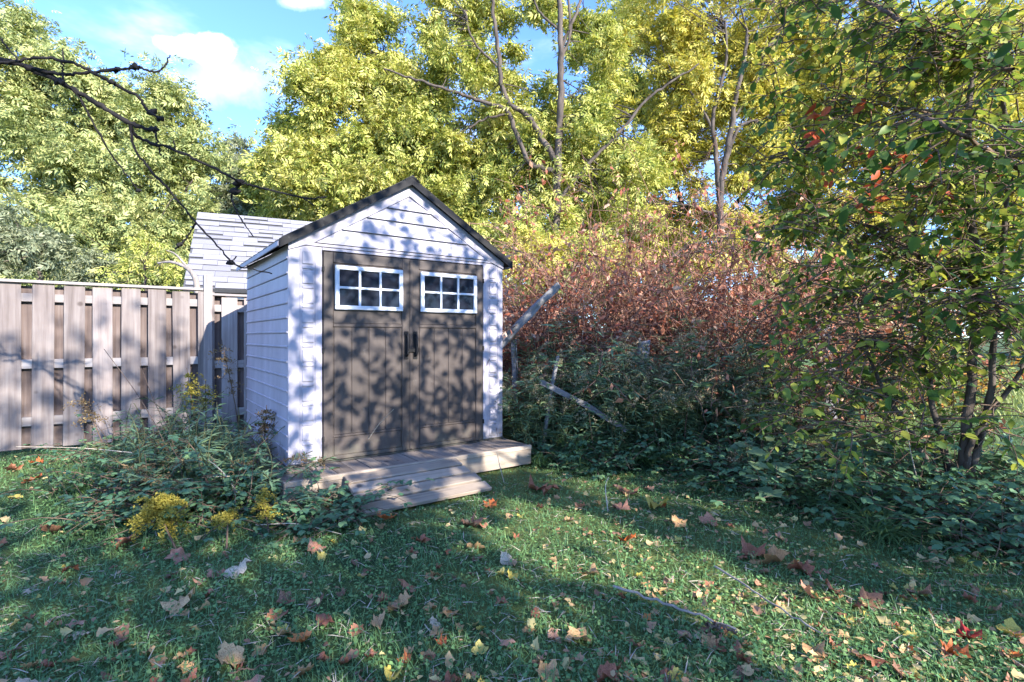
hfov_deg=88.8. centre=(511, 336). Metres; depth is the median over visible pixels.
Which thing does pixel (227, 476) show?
dry stalk
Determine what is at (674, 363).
goldenrod
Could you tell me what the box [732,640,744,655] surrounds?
fallen leaf
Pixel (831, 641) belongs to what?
fallen leaf
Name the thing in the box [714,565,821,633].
stick
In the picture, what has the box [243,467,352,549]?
bramble
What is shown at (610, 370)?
goldenrod
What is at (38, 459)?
fallen leaf
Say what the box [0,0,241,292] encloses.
broad tree
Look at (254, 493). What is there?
bramble
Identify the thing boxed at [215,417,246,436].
goldenrod
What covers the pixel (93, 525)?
bramble
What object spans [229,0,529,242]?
tall yellow tree
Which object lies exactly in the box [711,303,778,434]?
goldenrod
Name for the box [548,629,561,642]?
fallen leaf
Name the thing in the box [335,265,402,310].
window
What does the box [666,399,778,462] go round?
bramble
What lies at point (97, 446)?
goldenrod
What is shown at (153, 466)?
goldenrod
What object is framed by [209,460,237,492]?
dry stalk
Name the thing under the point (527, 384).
goldenrod
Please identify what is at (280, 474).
bramble
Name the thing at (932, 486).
bramble
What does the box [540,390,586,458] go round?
goldenrod
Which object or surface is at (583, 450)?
grass tuft
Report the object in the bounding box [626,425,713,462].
grass tuft
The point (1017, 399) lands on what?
field grass
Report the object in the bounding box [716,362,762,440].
goldenrod
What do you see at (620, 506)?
fallen leaf
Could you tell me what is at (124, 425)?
goldenrod
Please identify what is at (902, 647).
fallen leaf
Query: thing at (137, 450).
goldenrod
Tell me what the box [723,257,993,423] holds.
red shrub
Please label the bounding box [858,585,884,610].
fallen leaf
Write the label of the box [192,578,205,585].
fallen leaf
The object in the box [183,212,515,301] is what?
neighbour garage
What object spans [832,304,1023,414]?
orange shrub
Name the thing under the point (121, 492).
bramble
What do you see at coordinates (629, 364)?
goldenrod
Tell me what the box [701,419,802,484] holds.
bramble
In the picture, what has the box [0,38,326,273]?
bare tree
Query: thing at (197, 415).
goldenrod
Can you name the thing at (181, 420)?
goldenrod
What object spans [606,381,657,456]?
goldenrod
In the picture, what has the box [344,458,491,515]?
wooden ramp
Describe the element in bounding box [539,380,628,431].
fallen board
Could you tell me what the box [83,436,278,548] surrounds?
bramble
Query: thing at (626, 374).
goldenrod
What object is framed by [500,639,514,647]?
fallen leaf
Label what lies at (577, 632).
fallen leaf
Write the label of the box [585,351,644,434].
goldenrod
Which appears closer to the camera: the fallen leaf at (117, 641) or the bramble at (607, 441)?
the fallen leaf at (117, 641)
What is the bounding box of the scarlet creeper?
[793,99,1007,256]
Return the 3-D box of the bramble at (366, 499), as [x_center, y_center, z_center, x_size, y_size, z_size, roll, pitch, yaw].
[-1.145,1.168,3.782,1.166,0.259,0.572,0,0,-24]
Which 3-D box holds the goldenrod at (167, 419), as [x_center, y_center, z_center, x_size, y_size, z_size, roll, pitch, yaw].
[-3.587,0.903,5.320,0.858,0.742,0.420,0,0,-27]
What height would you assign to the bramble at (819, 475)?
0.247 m
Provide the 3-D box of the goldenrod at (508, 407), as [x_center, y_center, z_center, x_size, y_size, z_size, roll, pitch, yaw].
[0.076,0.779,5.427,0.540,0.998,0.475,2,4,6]
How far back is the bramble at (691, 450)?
5.25 m
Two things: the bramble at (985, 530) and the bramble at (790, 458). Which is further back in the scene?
the bramble at (790, 458)
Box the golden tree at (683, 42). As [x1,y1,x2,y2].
[576,0,849,317]
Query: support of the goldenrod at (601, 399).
on the ground at (530, 558)
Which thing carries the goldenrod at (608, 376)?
on the ground at (530, 558)
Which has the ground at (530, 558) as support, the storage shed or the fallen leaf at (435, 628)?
the fallen leaf at (435, 628)
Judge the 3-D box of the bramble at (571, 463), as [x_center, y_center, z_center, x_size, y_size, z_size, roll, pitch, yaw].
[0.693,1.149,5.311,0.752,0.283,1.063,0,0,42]
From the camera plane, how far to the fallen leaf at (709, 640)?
2.16 m
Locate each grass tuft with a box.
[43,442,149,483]
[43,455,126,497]
[93,434,182,462]
[135,420,221,455]
[156,446,243,481]
[163,429,256,461]
[180,410,246,447]
[213,451,312,494]
[526,447,563,465]
[539,421,616,464]
[543,434,617,466]
[555,429,609,457]
[564,457,622,477]
[571,442,628,461]
[581,449,642,469]
[609,433,694,465]
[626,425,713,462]
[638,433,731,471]
[673,465,744,489]
[678,461,758,498]
[713,452,826,500]
[775,478,865,515]
[792,467,903,505]
[794,480,902,516]
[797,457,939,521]
[798,447,909,491]
[812,484,918,546]
[821,504,952,547]
[822,509,961,553]
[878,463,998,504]
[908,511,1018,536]
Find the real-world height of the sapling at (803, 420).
1.204 m
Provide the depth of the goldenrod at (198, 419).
4.31 m
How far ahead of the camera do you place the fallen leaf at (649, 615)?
2.37 m
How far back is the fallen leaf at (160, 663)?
2.04 m
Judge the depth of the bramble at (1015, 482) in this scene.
3.90 m
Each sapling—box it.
[661,362,790,480]
[665,343,907,497]
[670,342,886,451]
[688,326,919,442]
[749,366,937,471]
[769,357,923,478]
[843,396,1005,464]
[858,347,1023,475]
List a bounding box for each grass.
[502,366,1023,420]
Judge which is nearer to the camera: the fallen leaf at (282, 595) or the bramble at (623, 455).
the fallen leaf at (282, 595)
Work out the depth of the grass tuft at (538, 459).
5.19 m
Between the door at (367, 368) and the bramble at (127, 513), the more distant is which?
the door at (367, 368)
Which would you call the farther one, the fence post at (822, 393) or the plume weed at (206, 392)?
the fence post at (822, 393)
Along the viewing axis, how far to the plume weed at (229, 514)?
3.18 m
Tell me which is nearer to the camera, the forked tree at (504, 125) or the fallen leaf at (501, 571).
the fallen leaf at (501, 571)
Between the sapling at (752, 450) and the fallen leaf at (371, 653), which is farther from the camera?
the sapling at (752, 450)
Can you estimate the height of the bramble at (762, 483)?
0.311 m
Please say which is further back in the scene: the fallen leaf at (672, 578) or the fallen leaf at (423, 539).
the fallen leaf at (423, 539)
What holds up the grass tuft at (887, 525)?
on the ground at (530, 558)
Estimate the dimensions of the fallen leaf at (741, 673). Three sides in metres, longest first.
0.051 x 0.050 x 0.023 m
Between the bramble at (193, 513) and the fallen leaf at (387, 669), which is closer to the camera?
the fallen leaf at (387, 669)
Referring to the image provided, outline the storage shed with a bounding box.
[236,175,512,467]
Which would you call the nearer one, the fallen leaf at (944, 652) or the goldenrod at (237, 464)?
the fallen leaf at (944, 652)
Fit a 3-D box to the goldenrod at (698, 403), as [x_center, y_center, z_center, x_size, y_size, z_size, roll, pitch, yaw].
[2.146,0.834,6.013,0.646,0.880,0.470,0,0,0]
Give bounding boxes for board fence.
[0,275,566,450]
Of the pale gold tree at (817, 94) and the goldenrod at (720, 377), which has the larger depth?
the pale gold tree at (817, 94)
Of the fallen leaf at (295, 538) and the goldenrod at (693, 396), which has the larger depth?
the goldenrod at (693, 396)
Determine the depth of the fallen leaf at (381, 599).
2.52 m
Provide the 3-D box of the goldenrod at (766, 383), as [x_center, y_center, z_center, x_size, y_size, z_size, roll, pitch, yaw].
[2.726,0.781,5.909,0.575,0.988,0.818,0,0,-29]
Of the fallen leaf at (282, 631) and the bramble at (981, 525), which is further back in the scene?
the bramble at (981, 525)
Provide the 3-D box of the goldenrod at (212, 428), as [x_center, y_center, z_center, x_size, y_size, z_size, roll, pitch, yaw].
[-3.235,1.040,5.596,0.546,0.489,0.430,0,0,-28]
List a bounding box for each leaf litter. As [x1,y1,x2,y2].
[0,456,1023,681]
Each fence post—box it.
[510,339,517,440]
[636,340,649,430]
[809,321,838,420]
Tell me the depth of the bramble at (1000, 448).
4.72 m
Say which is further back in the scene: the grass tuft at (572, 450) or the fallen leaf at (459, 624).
the grass tuft at (572, 450)
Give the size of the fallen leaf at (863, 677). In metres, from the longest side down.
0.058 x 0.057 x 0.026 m
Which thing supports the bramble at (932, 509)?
on the ground at (530, 558)
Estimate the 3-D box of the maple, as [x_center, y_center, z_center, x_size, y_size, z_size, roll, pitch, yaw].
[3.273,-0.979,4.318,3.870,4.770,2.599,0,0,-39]
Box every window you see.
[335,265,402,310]
[420,272,476,313]
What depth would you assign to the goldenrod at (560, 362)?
5.57 m
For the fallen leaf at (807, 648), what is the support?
on the ground at (530, 558)
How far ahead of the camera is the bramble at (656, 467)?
5.03 m
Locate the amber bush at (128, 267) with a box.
[87,226,188,291]
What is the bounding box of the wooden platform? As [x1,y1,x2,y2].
[232,433,530,505]
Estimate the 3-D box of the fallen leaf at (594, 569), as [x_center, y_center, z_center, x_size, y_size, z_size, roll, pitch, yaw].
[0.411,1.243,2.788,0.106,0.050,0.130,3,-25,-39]
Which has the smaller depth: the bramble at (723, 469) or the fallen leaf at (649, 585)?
the fallen leaf at (649, 585)
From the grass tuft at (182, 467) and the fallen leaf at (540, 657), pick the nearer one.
the fallen leaf at (540, 657)
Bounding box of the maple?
[695,0,1023,488]
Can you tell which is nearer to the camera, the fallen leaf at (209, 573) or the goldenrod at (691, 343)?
the fallen leaf at (209, 573)
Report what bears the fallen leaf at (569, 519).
on the ground at (530, 558)
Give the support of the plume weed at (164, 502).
on the ground at (530, 558)
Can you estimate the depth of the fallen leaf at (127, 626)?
2.27 m
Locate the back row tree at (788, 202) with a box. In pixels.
[563,0,849,302]
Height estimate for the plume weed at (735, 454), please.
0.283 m
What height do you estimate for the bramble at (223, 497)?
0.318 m
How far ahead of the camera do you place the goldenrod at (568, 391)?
6.50 m
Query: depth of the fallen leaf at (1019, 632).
2.25 m
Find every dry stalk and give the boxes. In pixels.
[16,446,131,452]
[104,349,171,456]
[141,368,178,448]
[179,476,272,481]
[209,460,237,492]
[256,523,340,533]
[368,409,393,438]
[605,477,608,511]
[906,426,919,487]
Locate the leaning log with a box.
[502,282,560,348]
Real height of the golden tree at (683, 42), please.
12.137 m
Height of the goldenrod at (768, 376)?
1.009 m
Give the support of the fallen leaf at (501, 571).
on the ground at (530, 558)
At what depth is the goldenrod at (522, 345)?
5.93 m
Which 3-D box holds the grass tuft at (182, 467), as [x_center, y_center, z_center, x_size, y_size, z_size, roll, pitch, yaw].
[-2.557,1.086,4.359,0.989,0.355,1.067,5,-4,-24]
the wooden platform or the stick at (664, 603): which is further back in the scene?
the wooden platform
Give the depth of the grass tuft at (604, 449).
5.28 m
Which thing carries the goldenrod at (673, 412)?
on the ground at (530, 558)
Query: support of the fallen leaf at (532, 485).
on the ground at (530, 558)
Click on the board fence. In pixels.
(55, 342)
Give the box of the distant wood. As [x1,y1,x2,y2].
[0,184,1023,355]
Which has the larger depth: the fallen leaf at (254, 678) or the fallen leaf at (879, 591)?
the fallen leaf at (879, 591)
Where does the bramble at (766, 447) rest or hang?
on the ground at (530, 558)
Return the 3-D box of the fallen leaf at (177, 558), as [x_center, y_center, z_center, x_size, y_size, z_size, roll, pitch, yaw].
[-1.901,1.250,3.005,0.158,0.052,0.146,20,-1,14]
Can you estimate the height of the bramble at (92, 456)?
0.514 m
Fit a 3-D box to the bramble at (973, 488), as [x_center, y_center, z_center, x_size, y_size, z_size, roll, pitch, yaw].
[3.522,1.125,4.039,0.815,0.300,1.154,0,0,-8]
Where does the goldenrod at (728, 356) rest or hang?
on the ground at (530, 558)
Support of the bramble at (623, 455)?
on the ground at (530, 558)
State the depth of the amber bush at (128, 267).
9.86 m
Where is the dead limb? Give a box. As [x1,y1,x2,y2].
[157,250,199,292]
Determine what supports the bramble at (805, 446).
on the ground at (530, 558)
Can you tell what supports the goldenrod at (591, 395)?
on the ground at (530, 558)
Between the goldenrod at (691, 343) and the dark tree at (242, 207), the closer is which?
the goldenrod at (691, 343)
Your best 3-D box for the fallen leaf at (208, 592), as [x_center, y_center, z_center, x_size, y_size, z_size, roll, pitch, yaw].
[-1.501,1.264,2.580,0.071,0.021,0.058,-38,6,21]
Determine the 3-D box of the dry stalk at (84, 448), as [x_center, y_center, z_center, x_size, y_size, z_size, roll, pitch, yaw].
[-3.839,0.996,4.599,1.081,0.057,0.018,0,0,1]
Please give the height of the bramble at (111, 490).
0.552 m
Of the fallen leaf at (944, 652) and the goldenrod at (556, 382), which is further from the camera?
the goldenrod at (556, 382)
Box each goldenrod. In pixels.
[71,411,158,493]
[85,438,119,463]
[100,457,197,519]
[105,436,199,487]
[108,432,160,467]
[109,403,198,485]
[109,411,141,448]
[111,417,152,467]
[115,405,171,453]
[116,391,199,448]
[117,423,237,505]
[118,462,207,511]
[120,421,179,454]
[124,413,157,448]
[127,455,180,484]
[136,403,214,480]
[153,410,214,463]
[155,388,237,452]
[165,428,250,479]
[170,396,245,441]
[171,417,267,489]
[172,402,203,435]
[183,402,265,467]
[187,414,235,451]
[189,402,254,467]
[193,404,234,457]
[197,432,254,494]
[202,417,258,482]
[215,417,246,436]
[217,428,278,479]
[223,450,278,509]
[225,407,284,480]
[243,450,274,498]
[245,448,339,509]
[249,437,324,509]
[495,365,546,448]
[499,343,546,442]
[502,308,571,413]
[502,359,567,433]
[502,364,537,432]
[502,372,536,444]
[502,373,538,442]
[503,381,550,440]
[505,326,561,441]
[508,357,553,456]
[514,371,553,455]
[515,332,584,426]
[515,373,561,442]
[517,354,615,432]
[518,339,555,431]
[518,380,562,440]
[520,331,584,443]
[522,332,564,432]
[526,301,588,423]
[530,377,580,443]
[537,394,626,456]
[540,329,611,432]
[540,344,603,411]
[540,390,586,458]
[540,392,585,453]
[543,306,601,430]
[543,370,586,428]
[548,314,638,429]
[550,349,602,444]
[552,350,604,439]
[557,377,634,434]
[559,329,604,422]
[560,318,644,396]
[561,367,606,431]
[562,336,630,447]
[565,305,625,446]
[568,348,614,440]
[569,332,638,437]
[571,339,642,424]
[572,377,653,436]
[578,351,653,457]
[578,376,624,432]
[580,347,640,453]
[581,361,654,443]
[581,363,614,445]
[583,319,642,403]
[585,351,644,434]
[588,332,606,374]
[593,377,685,452]
[595,376,639,450]
[600,356,636,430]
[601,326,637,427]
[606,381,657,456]
[609,330,667,437]
[612,325,687,430]
[613,377,712,449]
[614,340,658,450]
[615,350,664,448]
[615,363,682,428]
[623,365,653,442]
[625,371,657,451]
[626,341,653,399]
[626,379,675,453]
[626,387,673,437]
[630,329,695,441]
[632,319,700,440]
[632,344,674,436]
[636,332,692,444]
[641,340,693,404]
[649,363,709,448]
[649,369,685,448]
[651,332,698,423]
[651,360,704,436]
[652,308,707,387]
[652,349,727,413]
[654,387,694,443]
[657,355,701,445]
[658,327,710,428]
[659,305,708,367]
[659,376,711,449]
[664,375,712,454]
[666,368,704,435]
[667,393,703,442]
[669,327,716,440]
[670,303,716,390]
[674,327,755,440]
[674,385,716,447]
[675,373,721,435]
[678,311,772,425]
[678,336,722,390]
[683,369,770,430]
[694,336,745,434]
[695,324,732,368]
[697,356,770,439]
[699,353,759,442]
[699,387,791,450]
[701,363,742,440]
[703,379,760,446]
[704,371,745,443]
[706,370,763,443]
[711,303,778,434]
[713,363,772,452]
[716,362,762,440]
[720,355,760,410]
[722,342,773,442]
[726,331,803,442]
[730,328,786,443]
[733,364,800,410]
[747,367,798,434]
[754,361,786,414]
[754,399,793,442]
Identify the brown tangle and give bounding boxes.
[611,260,941,469]
[731,267,1023,473]
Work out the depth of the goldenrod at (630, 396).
5.42 m
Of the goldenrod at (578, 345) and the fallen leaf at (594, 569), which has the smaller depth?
the fallen leaf at (594, 569)
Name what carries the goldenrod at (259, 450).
on the ground at (530, 558)
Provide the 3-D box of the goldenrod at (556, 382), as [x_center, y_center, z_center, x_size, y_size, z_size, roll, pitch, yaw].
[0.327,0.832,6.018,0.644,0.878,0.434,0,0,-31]
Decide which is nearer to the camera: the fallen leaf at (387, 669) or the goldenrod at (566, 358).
the fallen leaf at (387, 669)
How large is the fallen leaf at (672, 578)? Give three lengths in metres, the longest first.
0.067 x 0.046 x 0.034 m
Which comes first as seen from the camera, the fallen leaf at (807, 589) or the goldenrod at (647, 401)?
the fallen leaf at (807, 589)
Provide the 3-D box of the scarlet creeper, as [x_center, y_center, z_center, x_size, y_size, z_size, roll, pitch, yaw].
[2.832,-1.196,3.715,1.440,1.172,0.811,0,0,21]
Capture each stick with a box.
[47,612,72,622]
[229,659,287,673]
[613,585,735,629]
[705,622,737,633]
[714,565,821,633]
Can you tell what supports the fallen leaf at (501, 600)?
on the ground at (530, 558)
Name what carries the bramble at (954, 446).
on the ground at (530, 558)
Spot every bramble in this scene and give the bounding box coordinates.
[0,453,118,497]
[0,471,198,538]
[17,430,214,503]
[18,424,129,465]
[23,414,185,476]
[30,466,153,531]
[54,425,235,533]
[55,482,174,538]
[62,417,198,489]
[68,458,229,523]
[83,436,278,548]
[84,427,220,465]
[86,449,172,490]
[91,431,198,490]
[91,447,228,486]
[97,429,231,469]
[100,435,212,479]
[105,425,231,488]
[106,409,236,451]
[115,475,244,530]
[128,437,280,518]
[132,434,267,509]
[141,437,275,473]
[142,450,307,520]
[153,428,236,491]
[162,423,276,474]
[171,445,261,487]
[173,457,316,518]
[173,460,296,512]
[174,484,362,541]
[184,465,280,516]
[188,441,270,488]
[232,448,326,504]
[242,486,407,536]
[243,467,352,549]
[268,478,434,527]
[279,473,382,535]
[280,486,387,544]
[327,488,408,507]
[527,432,605,480]
[530,432,609,469]
[531,402,630,460]
[538,420,616,447]
[551,419,610,445]
[558,404,682,480]
[575,438,653,469]
[593,433,630,459]
[606,437,702,475]
[624,412,739,478]
[632,418,708,451]
[640,410,740,458]
[647,411,804,481]
[655,411,811,490]
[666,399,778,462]
[667,437,732,461]
[670,426,833,487]
[678,453,785,490]
[679,448,831,498]
[696,447,885,511]
[700,449,764,495]
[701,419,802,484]
[703,438,743,455]
[706,444,797,480]
[710,452,882,526]
[716,426,841,484]
[725,465,855,506]
[731,456,824,474]
[732,455,896,490]
[744,436,906,522]
[768,469,874,507]
[771,450,868,489]
[780,462,884,516]
[798,442,1018,567]
[804,450,853,478]
[813,477,1023,537]
[815,436,980,490]
[817,465,1008,525]
[822,427,980,509]
[822,428,983,520]
[833,453,975,515]
[833,475,988,533]
[839,476,1003,544]
[840,442,957,474]
[856,486,1023,551]
[857,461,919,499]
[873,480,1023,568]
[875,459,1023,505]
[879,431,1023,497]
[884,458,1023,522]
[884,464,1023,532]
[889,495,1023,555]
[901,435,1023,505]
[903,467,1023,518]
[906,463,1018,514]
[906,473,1023,541]
[912,475,1023,533]
[921,419,1023,482]
[923,465,1020,488]
[931,449,1004,481]
[941,505,1023,574]
[954,491,1023,521]
[973,470,1023,506]
[975,450,1020,486]
[976,444,1023,483]
[994,472,1023,501]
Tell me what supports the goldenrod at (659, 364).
on the ground at (530, 558)
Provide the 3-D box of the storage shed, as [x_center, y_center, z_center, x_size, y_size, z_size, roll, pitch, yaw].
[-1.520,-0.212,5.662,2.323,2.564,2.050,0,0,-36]
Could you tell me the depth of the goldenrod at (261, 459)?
4.02 m
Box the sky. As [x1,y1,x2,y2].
[0,0,1023,337]
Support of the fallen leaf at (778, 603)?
on the ground at (530, 558)
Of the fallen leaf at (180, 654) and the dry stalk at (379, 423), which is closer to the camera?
the fallen leaf at (180, 654)
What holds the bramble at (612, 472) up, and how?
on the ground at (530, 558)
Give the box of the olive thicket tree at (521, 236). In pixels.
[494,222,798,319]
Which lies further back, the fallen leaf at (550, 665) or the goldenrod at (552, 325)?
the goldenrod at (552, 325)
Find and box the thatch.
[0,431,1023,681]
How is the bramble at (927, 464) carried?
on the ground at (530, 558)
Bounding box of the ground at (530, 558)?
[0,338,1023,681]
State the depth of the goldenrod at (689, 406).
5.62 m
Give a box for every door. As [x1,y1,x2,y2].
[322,251,412,460]
[406,259,483,448]
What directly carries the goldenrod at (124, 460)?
on the ground at (530, 558)
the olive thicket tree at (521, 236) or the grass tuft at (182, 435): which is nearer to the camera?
the grass tuft at (182, 435)
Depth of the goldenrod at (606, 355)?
6.72 m
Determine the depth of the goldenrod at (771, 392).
5.66 m
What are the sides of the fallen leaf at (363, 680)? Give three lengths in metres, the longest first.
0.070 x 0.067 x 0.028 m
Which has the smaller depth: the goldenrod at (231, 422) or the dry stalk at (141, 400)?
the dry stalk at (141, 400)
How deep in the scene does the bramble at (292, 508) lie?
3.49 m
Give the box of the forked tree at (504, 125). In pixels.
[376,0,700,305]
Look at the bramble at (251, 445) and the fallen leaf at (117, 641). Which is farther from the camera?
the bramble at (251, 445)
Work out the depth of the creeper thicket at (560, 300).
7.43 m
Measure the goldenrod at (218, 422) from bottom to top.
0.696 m
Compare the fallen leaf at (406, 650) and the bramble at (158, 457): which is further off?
the bramble at (158, 457)
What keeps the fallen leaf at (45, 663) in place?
on the ground at (530, 558)
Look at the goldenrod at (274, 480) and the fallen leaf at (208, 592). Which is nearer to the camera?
the fallen leaf at (208, 592)
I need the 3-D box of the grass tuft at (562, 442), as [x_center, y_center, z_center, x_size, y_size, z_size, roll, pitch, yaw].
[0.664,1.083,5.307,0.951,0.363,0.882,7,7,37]
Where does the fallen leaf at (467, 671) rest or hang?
on the ground at (530, 558)
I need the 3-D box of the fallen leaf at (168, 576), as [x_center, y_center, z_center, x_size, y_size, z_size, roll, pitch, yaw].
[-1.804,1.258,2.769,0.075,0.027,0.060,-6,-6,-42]
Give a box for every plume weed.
[61,392,109,444]
[126,491,192,548]
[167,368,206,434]
[195,381,216,447]
[204,502,247,548]
[206,338,243,432]
[239,405,275,468]
[250,484,282,532]
[728,449,744,465]
[814,436,837,466]
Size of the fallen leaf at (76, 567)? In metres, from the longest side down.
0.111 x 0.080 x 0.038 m
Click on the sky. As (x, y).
(222, 39)
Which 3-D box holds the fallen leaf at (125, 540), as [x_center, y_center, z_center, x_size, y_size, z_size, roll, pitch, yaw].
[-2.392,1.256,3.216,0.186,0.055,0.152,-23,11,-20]
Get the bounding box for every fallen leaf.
[0,536,7,546]
[0,651,11,659]
[3,463,23,470]
[7,493,22,498]
[15,677,38,681]
[19,661,38,671]
[21,473,41,482]
[21,623,32,631]
[29,456,42,462]
[36,659,55,668]
[39,523,66,533]
[62,564,78,572]
[65,619,87,627]
[73,630,89,639]
[101,671,113,679]
[110,630,128,645]
[111,533,139,548]
[113,622,129,636]
[140,645,154,655]
[149,651,167,665]
[150,676,164,681]
[151,660,163,669]
[160,586,195,617]
[164,547,190,563]
[165,570,178,578]
[173,651,191,658]
[177,661,194,673]
[180,608,190,615]
[180,667,196,681]
[186,647,196,654]
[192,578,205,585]
[204,588,213,596]
[207,570,214,577]
[215,640,246,666]
[223,558,251,578]
[244,674,264,681]
[251,643,269,656]
[264,626,277,632]
[265,609,288,620]
[276,589,293,603]
[276,627,292,635]
[277,623,290,632]
[287,629,311,641]
[292,662,313,676]
[293,535,305,542]
[305,593,323,609]
[307,538,325,552]
[315,651,331,661]
[316,613,333,627]
[317,551,326,560]
[335,588,346,597]
[336,656,350,665]
[347,623,365,635]
[358,674,375,681]
[364,648,376,657]
[370,610,384,629]
[375,522,385,528]
[376,591,389,601]
[378,511,396,519]
[382,590,411,612]
[384,665,400,680]
[396,650,410,663]
[398,579,415,591]
[404,646,413,653]
[415,534,430,542]
[420,649,434,662]
[422,601,436,610]
[425,572,433,578]
[428,616,439,627]
[429,624,443,635]
[430,669,441,675]
[435,633,446,644]
[443,607,457,616]
[444,670,465,681]
[455,622,463,632]
[460,513,482,526]
[463,666,471,675]
[467,542,484,548]
[471,639,488,654]
[471,671,477,680]
[483,498,496,507]
[495,596,506,603]
[496,567,506,574]
[500,551,514,565]
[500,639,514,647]
[507,569,517,579]
[522,624,536,633]
[528,474,548,489]
[530,607,539,617]
[532,654,542,664]
[536,659,559,681]
[541,484,558,495]
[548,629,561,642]
[563,516,573,521]
[564,626,592,642]
[574,502,586,508]
[578,563,598,575]
[597,660,618,681]
[611,674,619,681]
[612,499,630,509]
[618,485,638,495]
[618,533,635,540]
[623,673,635,681]
[626,639,642,646]
[632,572,642,578]
[641,580,651,589]
[642,613,651,620]
[646,495,668,508]
[660,669,667,678]
[663,576,673,582]
[664,665,678,678]
[667,665,682,681]
[672,514,686,527]
[677,631,692,638]
[691,589,704,597]
[695,626,710,632]
[698,512,717,525]
[701,633,719,652]
[702,580,716,588]
[711,595,720,602]
[715,639,725,652]
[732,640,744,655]
[733,611,743,616]
[733,667,745,681]
[736,652,753,666]
[737,591,748,596]
[741,535,766,557]
[749,544,788,564]
[754,579,762,586]
[774,600,785,609]
[784,594,794,602]
[787,558,814,577]
[801,580,830,602]
[802,640,824,657]
[803,552,815,555]
[812,654,823,663]
[820,663,827,672]
[825,579,845,592]
[829,636,841,651]
[838,629,851,640]
[844,614,855,624]
[846,660,862,671]
[850,601,864,607]
[854,674,867,679]
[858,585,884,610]
[859,654,889,666]
[872,588,890,594]
[892,659,920,679]
[899,644,912,654]
[902,630,916,641]
[902,667,926,679]
[905,583,931,594]
[939,646,951,660]
[940,637,971,657]
[955,620,981,638]
[960,676,969,681]
[962,591,977,603]
[984,603,1001,610]
[995,645,1008,652]
[996,617,1023,635]
[1001,649,1022,657]
[1004,672,1018,681]
[1009,630,1021,637]
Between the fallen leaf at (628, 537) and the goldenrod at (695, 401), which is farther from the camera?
the goldenrod at (695, 401)
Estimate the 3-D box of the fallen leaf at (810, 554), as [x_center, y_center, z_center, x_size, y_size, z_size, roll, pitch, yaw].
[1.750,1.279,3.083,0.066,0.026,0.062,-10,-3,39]
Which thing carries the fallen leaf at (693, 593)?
on the ground at (530, 558)
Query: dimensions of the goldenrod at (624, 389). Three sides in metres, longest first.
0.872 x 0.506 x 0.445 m
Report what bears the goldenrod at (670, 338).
on the ground at (530, 558)
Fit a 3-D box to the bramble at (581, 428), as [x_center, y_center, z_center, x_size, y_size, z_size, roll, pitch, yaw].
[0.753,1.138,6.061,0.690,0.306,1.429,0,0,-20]
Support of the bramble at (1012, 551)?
on the ground at (530, 558)
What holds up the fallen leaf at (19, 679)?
on the ground at (530, 558)
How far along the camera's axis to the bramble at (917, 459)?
4.82 m
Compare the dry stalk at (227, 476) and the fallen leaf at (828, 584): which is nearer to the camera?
the fallen leaf at (828, 584)
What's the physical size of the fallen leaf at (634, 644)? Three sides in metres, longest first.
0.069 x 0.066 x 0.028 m
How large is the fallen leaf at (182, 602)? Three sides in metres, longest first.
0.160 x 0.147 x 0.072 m
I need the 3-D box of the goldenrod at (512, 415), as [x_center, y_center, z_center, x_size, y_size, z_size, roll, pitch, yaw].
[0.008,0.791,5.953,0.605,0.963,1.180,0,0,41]
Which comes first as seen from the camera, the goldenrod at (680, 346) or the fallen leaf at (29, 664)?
the fallen leaf at (29, 664)
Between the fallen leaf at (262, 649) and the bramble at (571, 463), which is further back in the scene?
the bramble at (571, 463)
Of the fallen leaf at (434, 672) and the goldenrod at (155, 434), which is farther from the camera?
the goldenrod at (155, 434)
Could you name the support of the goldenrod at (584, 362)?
on the ground at (530, 558)
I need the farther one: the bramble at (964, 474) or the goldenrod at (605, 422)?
the goldenrod at (605, 422)
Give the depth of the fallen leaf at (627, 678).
1.94 m
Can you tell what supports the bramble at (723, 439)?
on the ground at (530, 558)
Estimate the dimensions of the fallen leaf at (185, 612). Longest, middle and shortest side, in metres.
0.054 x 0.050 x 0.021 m
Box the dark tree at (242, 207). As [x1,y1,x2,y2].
[188,130,283,250]
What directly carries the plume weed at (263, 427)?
on the ground at (530, 558)
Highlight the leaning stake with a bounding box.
[541,356,559,453]
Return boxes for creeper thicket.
[473,150,847,424]
[487,138,908,451]
[487,196,732,434]
[503,124,1018,464]
[553,188,1004,442]
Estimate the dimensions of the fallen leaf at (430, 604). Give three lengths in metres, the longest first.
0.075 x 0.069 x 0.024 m
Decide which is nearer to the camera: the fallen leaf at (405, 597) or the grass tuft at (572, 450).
the fallen leaf at (405, 597)
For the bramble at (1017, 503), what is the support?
on the ground at (530, 558)
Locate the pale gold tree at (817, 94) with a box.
[775,0,1023,369]
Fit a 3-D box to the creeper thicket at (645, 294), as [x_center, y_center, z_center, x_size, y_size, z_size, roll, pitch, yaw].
[2.243,-0.577,8.581,6.816,4.567,7.311,0,0,0]
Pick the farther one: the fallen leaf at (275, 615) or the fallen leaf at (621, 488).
the fallen leaf at (621, 488)
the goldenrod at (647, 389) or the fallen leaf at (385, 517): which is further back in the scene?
the goldenrod at (647, 389)
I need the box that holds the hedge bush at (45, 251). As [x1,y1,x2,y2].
[0,184,129,288]
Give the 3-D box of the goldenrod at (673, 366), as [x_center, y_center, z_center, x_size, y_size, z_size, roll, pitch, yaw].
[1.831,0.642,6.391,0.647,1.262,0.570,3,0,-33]

